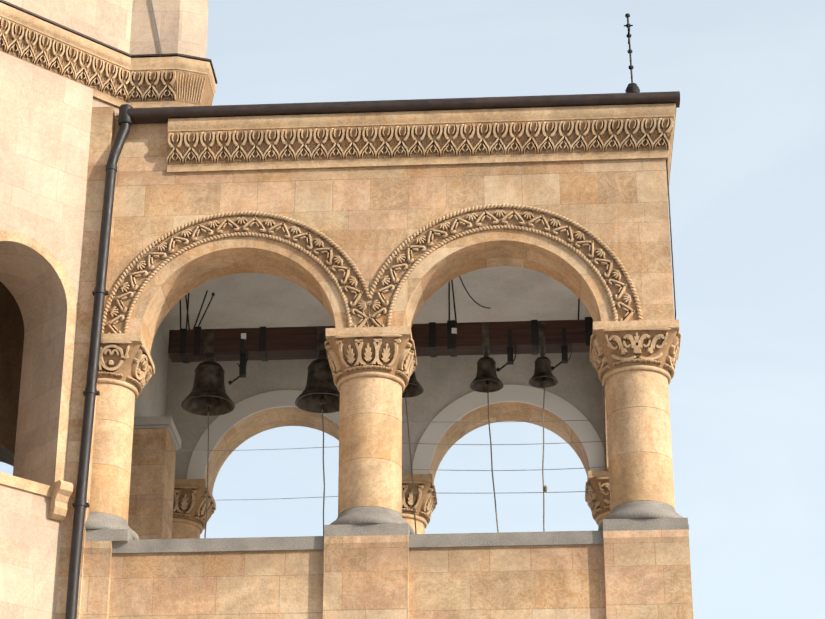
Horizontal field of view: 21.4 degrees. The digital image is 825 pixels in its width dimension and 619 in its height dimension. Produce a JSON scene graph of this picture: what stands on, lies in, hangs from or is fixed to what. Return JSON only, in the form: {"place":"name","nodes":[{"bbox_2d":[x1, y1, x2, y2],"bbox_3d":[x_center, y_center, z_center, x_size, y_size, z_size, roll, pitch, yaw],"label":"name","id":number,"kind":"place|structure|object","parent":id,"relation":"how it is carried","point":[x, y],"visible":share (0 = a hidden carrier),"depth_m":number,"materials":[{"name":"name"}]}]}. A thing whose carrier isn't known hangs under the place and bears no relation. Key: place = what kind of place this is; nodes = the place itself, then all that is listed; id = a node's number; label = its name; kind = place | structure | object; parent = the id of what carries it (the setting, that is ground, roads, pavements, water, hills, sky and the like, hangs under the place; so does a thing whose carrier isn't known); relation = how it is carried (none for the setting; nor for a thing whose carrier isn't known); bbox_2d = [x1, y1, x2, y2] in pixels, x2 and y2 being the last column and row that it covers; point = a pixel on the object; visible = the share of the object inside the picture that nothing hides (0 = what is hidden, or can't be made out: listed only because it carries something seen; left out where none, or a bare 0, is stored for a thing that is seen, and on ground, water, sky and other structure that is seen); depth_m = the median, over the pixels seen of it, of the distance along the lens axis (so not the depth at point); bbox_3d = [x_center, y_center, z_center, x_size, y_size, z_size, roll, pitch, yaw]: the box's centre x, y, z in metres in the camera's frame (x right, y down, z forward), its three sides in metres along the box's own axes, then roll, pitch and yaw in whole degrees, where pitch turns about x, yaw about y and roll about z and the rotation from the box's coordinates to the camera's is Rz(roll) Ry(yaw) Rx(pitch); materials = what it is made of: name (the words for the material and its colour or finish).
{"place":"outdoors","nodes":[
{"label":"outdoors","id":0,"kind":"place"},
{"bbox_2d":[55,106,115,618],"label":"wall","id":1,"kind":"structure","parent":0,"point":[102,132],"depth_m":28.10,"materials":[{"name":"beige stone"}]},
{"bbox_2d":[114,113,167,172],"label":"wall","id":2,"kind":"structure","parent":0,"point":[144,149],"depth_m":29.33,"materials":[{"name":"beige stone"}]},
{"bbox_2d":[92,0,208,112],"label":"tower walls","id":3,"kind":"structure","parent":0,"point":[182,25],"depth_m":30.62,"materials":[{"name":"beige stone"}]},
{"bbox_2d":[150,0,161,53],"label":"tower cable","id":4,"kind":"object","parent":3,"relation":"attached to","point":[156,27],"visible":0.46,"depth_m":30.56,"materials":[{"name":"grey metal"}]},
{"bbox_2d":[205,402,605,492],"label":"arch","id":5,"kind":"structure","parent":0,"point":[238,434],"depth_m":33.50,"materials":[{"name":"beige stone"}]},
{"bbox_2d":[0,0,824,618],"label":"sky","id":6,"kind":"structure","parent":0,"point":[746,388],"materials":[{"name":"blue"}]},
{"bbox_2d":[669,114,675,179],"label":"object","id":7,"kind":"structure","parent":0,"point":[672,147],"depth_m":30.34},
{"label":"ground","id":8,"kind":"structure","parent":0,"visible":0},
{"bbox_2d":[0,282,23,465],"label":"tower inner walls","id":9,"kind":"structure","parent":8,"relation":"on","point":[11,336],"depth_m":29.74,"materials":[{"name":"brown stone"}]},
{"bbox_2d":[0,0,132,618],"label":"tower wall","id":10,"kind":"structure","parent":8,"relation":"on","point":[45,121],"depth_m":28.32,"materials":[{"name":"stone"}]},
{"bbox_2d":[0,472,51,497],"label":"tower parapet coping","id":11,"kind":"object","parent":10,"relation":"on","point":[12,481],"visible":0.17,"depth_m":26.72,"materials":[{"name":"beige stone"}]},
{"bbox_2d":[0,230,75,481],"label":"arch molding","id":12,"kind":"structure","parent":10,"relation":"attached to","point":[46,253],"depth_m":27.82,"materials":[{"name":"beige stone"}]},
{"bbox_2d":[49,480,72,521],"bbox_3d":[-4.326,2.350,26.893,0.180,0.450,0.230,21,-32,-37],"label":"stone corbel","id":13,"kind":"object","parent":10,"relation":"attached to","point":[62,490],"visible":1,"depth_m":26.86,"materials":[{"name":"stone"}]},
{"bbox_2d":[0,2,215,107],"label":"tower cornice","id":14,"kind":"structure","parent":10,"relation":"attached to","point":[111,77],"depth_m":29.88,"materials":[{"name":"beige stone"}]},
{"bbox_2d":[0,0,216,83],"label":"roof edge flashing","id":15,"kind":"object","parent":14,"relation":"on","point":[97,41],"visible":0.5,"depth_m":29.98,"materials":[{"name":"black metal"}]},
{"bbox_2d":[80,529,693,618],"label":"walls","id":16,"kind":"structure","parent":8,"relation":"on","point":[636,574],"depth_m":26.48,"materials":[{"name":"stone"}]},
{"bbox_2d":[112,530,603,553],"bbox_3d":[-0.327,4.135,29.474,7.700,0.170,6.120,-1,-25,3],"label":"parapet coping","id":17,"kind":"object","parent":16,"relation":"on","point":[500,539],"depth_m":26.73,"materials":[{"name":"grey stone"}]},
{"bbox_2d":[84,512,139,541],"bbox_3d":[-3.987,2.874,27.420,1.124,0.429,1.124,-1,-25,3],"label":"column base","id":18,"kind":"object","parent":17,"relation":"on","point":[105,527],"visible":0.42,"depth_m":26.92,"materials":[{"name":"grey stone"}]},
{"bbox_2d":[89,383,134,522],"bbox_3d":[-3.987,1.883,27.886,0.800,1.780,0.800,-1,-25,3],"label":"column shaft","id":19,"kind":"object","parent":18,"relation":"on","point":[112,454],"visible":0.56,"depth_m":27.60,"materials":[{"name":"stone"}]},
{"bbox_2d":[64,333,154,399],"bbox_3d":[-3.971,0.818,28.365,1.119,0.625,1.119,-1,-25,3],"label":"column capital","id":20,"kind":"object","parent":19,"relation":"on","point":[125,360],"visible":0.6,"depth_m":27.98,"materials":[{"name":"stone"}]},
{"bbox_2d":[324,506,414,536],"bbox_3d":[-0.534,2.786,27.233,1.124,0.429,1.124,-1,-25,3],"label":"column base","id":21,"kind":"object","parent":17,"relation":"on","point":[366,521],"visible":0.6,"depth_m":26.74,"materials":[{"name":"grey stone"}]},
{"bbox_2d":[338,376,401,515],"bbox_3d":[-0.534,1.795,27.698,0.800,1.780,0.800,-1,-25,3],"label":"column shaft","id":22,"kind":"object","parent":21,"relation":"on","point":[370,442],"visible":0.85,"depth_m":27.40,"materials":[{"name":"stone"}]},
{"bbox_2d":[598,501,688,530],"bbox_3d":[2.860,2.700,27.048,1.124,0.429,1.124,-1,-25,3],"label":"column base","id":23,"kind":"object","parent":17,"relation":"on","point":[645,515],"visible":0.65,"depth_m":26.55,"materials":[{"name":"grey stone"}]},
{"bbox_2d":[605,370,674,511],"bbox_3d":[2.860,1.708,27.514,0.800,1.780,0.800,-1,-25,3],"label":"column shaft","id":24,"kind":"object","parent":23,"relation":"on","point":[640,463],"visible":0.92,"depth_m":27.21,"materials":[{"name":"stone"}]},
{"bbox_2d":[590,319,680,386],"bbox_3d":[2.859,0.644,27.994,1.154,0.625,1.119,-1,-25,3],"label":"column capital","id":25,"kind":"object","parent":24,"relation":"on","point":[616,347],"visible":0.94,"depth_m":27.61,"materials":[{"name":"stone"}]},
{"bbox_2d":[104,159,674,469],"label":"belfry walls","id":26,"kind":"structure","parent":8,"relation":"on","point":[368,220],"depth_m":28.71,"materials":[{"name":"beige stone"}]},
{"bbox_2d":[65,104,132,618],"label":"drain pipe","id":27,"kind":"object","parent":26,"relation":"attached to","point":[80,504],"visible":0.94,"depth_m":27.66,"materials":[{"name":"metal"}]},
{"bbox_2d":[134,328,167,416],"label":"interior wall","id":28,"kind":"structure","parent":26,"relation":"attached to","point":[150,400],"depth_m":32.74,"materials":[{"name":"paint"}]},
{"bbox_2d":[129,419,606,499],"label":"horizontal wires","id":29,"kind":"object","parent":26,"relation":"attached to","point":[427,469],"visible":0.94,"depth_m":27.59,"materials":[{"name":"grey metal"}]},
{"bbox_2d":[324,326,416,392],"bbox_3d":[-0.535,0.730,28.178,1.154,0.625,1.119,-1,-25,3],"label":"column capital","id":30,"kind":"object","parent":26,"relation":"attached to","point":[383,352],"visible":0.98,"depth_m":27.79,"materials":[{"name":"stone"}]},
{"bbox_2d":[101,204,642,333],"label":"archivolts","id":31,"kind":"object","parent":26,"relation":"attached to","point":[503,216],"visible":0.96,"depth_m":28.45,"materials":[{"name":"stone"}]},
{"bbox_2d":[159,266,605,478],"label":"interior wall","id":32,"kind":"structure","parent":26,"relation":"attached to","point":[259,300],"depth_m":32.93,"materials":[{"name":"white paint"}]},
{"bbox_2d":[179,280,592,362],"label":"metal brackets","id":33,"kind":"object","parent":32,"relation":"attached to","point":[451,340],"visible":0.73,"depth_m":30.03,"materials":[{"name":"black metal"}]},
{"bbox_2d":[241,328,456,338],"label":"junction boxes","id":34,"kind":"object","parent":33,"relation":"attached to","point":[243,335],"visible":0.82,"depth_m":30.04,"materials":[{"name":"white plastic"}]},
{"bbox_2d":[168,320,589,361],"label":"bell beam","id":35,"kind":"structure","parent":33,"relation":"attached to","point":[288,343],"depth_m":29.99,"materials":[{"name":"brown wood"}]},
{"bbox_2d":[181,330,234,415],"bbox_3d":[-2.793,0.881,30.057,0.730,1.163,0.730,-1,-25,3],"label":"bell","id":36,"kind":"object","parent":35,"relation":"hanging from","point":[206,395],"visible":1,"depth_m":29.93,"materials":[{"name":"brown metal"}]},
{"bbox_2d":[295,327,339,412],"bbox_3d":[-1.236,0.842,29.973,0.730,1.163,0.730,-1,-25,3],"label":"bell","id":37,"kind":"object","parent":35,"relation":"hanging from","point":[320,393],"visible":0.77,"depth_m":29.84,"materials":[{"name":"brown metal"}]},
{"bbox_2d":[228,276,571,384],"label":"beam cables","id":38,"kind":"object","parent":35,"relation":"attached to","point":[244,359],"visible":0.83,"depth_m":29.85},
{"bbox_2d":[402,371,423,397],"bbox_3d":[-0.108,0.740,29.946,0.520,1.002,0.520,-1,-25,3],"label":"bell","id":39,"kind":"object","parent":35,"relation":"hanging from","point":[414,388],"visible":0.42,"depth_m":29.87,"materials":[{"name":"brown metal"}]},
{"bbox_2d":[470,323,503,392],"bbox_3d":[1.010,0.696,29.893,0.460,0.966,0.460,-1,-25,3],"label":"bell","id":40,"kind":"object","parent":35,"relation":"hanging from","point":[486,379],"visible":0.98,"depth_m":29.80,"materials":[{"name":"brown metal"}]},
{"bbox_2d":[204,387,546,537],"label":"bell ropes","id":41,"kind":"object","parent":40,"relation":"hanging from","point":[545,488],"visible":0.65,"depth_m":29.29,"materials":[{"name":"grey fabric"}]},
{"bbox_2d":[529,321,557,388],"bbox_3d":[1.779,0.660,29.858,0.400,0.930,0.400,-1,-25,3],"label":"bell","id":42,"kind":"object","parent":35,"relation":"hanging from","point":[543,376],"visible":1,"depth_m":29.77,"materials":[{"name":"brown metal"}]},
{"bbox_2d":[187,385,605,478],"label":"arch","id":43,"kind":"structure","parent":26,"relation":"attached to","point":[444,420],"depth_m":33.12,"materials":[{"name":"white paint"}]},
{"bbox_2d":[128,91,679,123],"bbox_3d":[-0.130,-2.709,29.216,7.370,0.145,0.225,-1,-25,3],"label":"roof gutter","id":44,"kind":"object","parent":26,"relation":"on","point":[150,115],"visible":0.88,"depth_m":29.13,"materials":[{"name":"metal"}]},
{"bbox_2d":[166,103,675,191],"bbox_3d":[0.282,-1.004,31.787,6.803,0.760,6.223,-1,-25,3],"label":"carved frieze","id":45,"kind":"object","parent":26,"relation":"attached to","point":[444,137],"depth_m":29.03,"materials":[{"name":"beige stone"}]},
{"bbox_2d":[624,13,639,92],"bbox_3d":[3.294,-3.849,32.974,0.219,1.460,0.413,9,-26,-18],"label":"lightning rod","id":46,"kind":"object","parent":26,"relation":"on","point":[632,87],"visible":0.94,"depth_m":32.85,"materials":[{"name":"metal"}]},
{"bbox_2d":[666,160,675,318],"bbox_3d":[3.286,5.013,26.105,0.090,16.460,1.004,5,-26,-11],"label":"lightning cable","id":47,"kind":"object","parent":26,"relation":"attached to","point":[671,238],"visible":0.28,"depth_m":28.35,"materials":[{"name":"metal"}]},
{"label":"belfry floor","id":48,"kind":"structure","parent":26,"relation":"on","visible":0},
{"bbox_2d":[128,428,175,539],"bbox_3d":[-3.657,3.184,30.130,0.530,3.070,0.800,-1,-25,3],"label":"pilaster","id":49,"kind":"object","parent":48,"relation":"on","point":[152,471],"visible":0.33,"depth_m":30.12,"materials":[{"name":"stone"}]},
{"bbox_2d":[133,416,180,449],"bbox_3d":[-3.627,1.757,30.797,0.590,0.160,0.920,-1,-25,3],"label":"pilaster cap","id":50,"kind":"object","parent":49,"relation":"on","point":[156,422],"visible":0.43,"depth_m":30.39,"materials":[{"name":"grey stone"}]},
{"bbox_3d":[-0.217,5.029,32.014,1.124,0.429,1.124,-1,-25,3],"label":"column base","id":51,"kind":"object","parent":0,"visible":0},
{"bbox_2d":[402,518,424,533],"bbox_3d":[-0.217,4.037,32.479,0.800,1.780,0.800,-1,-25,3],"label":"column shaft","id":52,"kind":"object","parent":51,"relation":"on","point":[420,527],"visible":0.04,"depth_m":32.55,"materials":[{"name":"stone"}]},
{"bbox_2d":[402,474,436,527],"bbox_3d":[-0.201,2.972,32.958,1.119,0.625,1.119,-1,-25,3],"label":"column capital","id":53,"kind":"object","parent":52,"relation":"on","point":[425,498],"visible":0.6,"depth_m":32.57,"materials":[{"name":"stone"}]},
{"bbox_3d":[-3.611,5.115,32.198,1.124,0.429,1.124,-1,-25,3],"label":"column base","id":54,"kind":"object","parent":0,"visible":0},
{"bbox_2d":[172,522,199,538],"bbox_3d":[-3.611,4.123,32.663,0.800,1.780,0.800,-1,-25,3],"label":"column shaft","id":55,"kind":"object","parent":54,"relation":"on","point":[183,531],"depth_m":32.67,"materials":[{"name":"stone"}]},
{"bbox_2d":[172,479,215,533],"bbox_3d":[-3.595,3.059,33.142,1.119,0.625,1.119,-1,-25,3],"label":"column capital","id":56,"kind":"object","parent":55,"relation":"on","point":[189,503],"visible":0.54,"depth_m":32.76,"materials":[{"name":"stone"}]},
{"bbox_3d":[3.177,4.942,31.829,1.124,0.429,1.124,-1,-25,3],"label":"column base","id":57,"kind":"object","parent":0,"visible":0},
{"bbox_2d":[598,515,608,526],"bbox_3d":[3.177,3.950,32.294,0.800,1.780,0.800,-1,-25,3],"label":"column shaft","id":58,"kind":"object","parent":57,"relation":"on","point":[600,520],"depth_m":32.50,"materials":[{"name":"stone"}]},
{"bbox_2d":[585,470,609,524],"bbox_3d":[3.159,2.886,32.776,1.119,0.625,1.119,-1,-25,3],"label":"column capital","id":59,"kind":"object","parent":58,"relation":"on","point":[598,503],"visible":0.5,"depth_m":32.45,"materials":[{"name":"stone"}]}
]}

